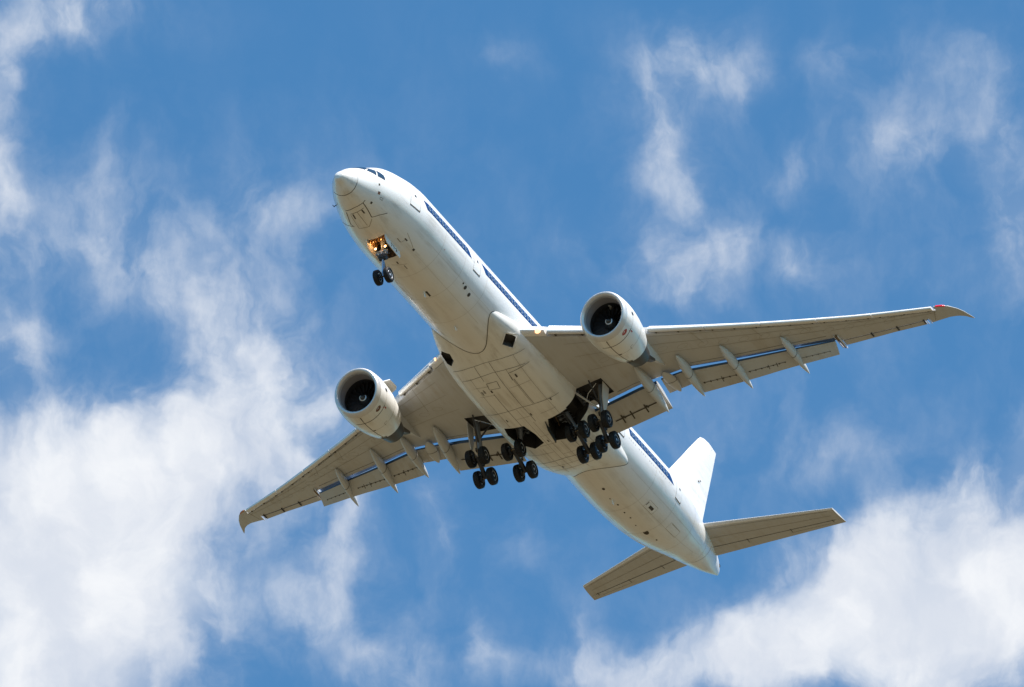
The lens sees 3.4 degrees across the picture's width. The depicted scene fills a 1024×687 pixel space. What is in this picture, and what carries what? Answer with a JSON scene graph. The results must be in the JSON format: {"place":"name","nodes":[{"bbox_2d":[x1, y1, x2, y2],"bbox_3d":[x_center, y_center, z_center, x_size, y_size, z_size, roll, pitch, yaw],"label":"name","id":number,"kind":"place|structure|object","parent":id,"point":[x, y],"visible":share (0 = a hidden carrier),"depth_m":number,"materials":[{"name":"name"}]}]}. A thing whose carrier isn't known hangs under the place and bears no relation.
{"place":"outdoors","nodes":[
{"label":"outdoors","id":0,"kind":"place"},
{"bbox_2d":[0,0,1023,686],"label":"sky","id":1,"kind":"structure","parent":0,"point":[186,299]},
{"bbox_2d":[239,167,974,599],"bbox_3d":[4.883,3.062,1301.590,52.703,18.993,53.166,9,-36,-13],"label":"airliner","id":2,"kind":"object","parent":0,"point":[517,377],"visible":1,"depth_m":1293.45,"materials":[{"name":"white paint"}]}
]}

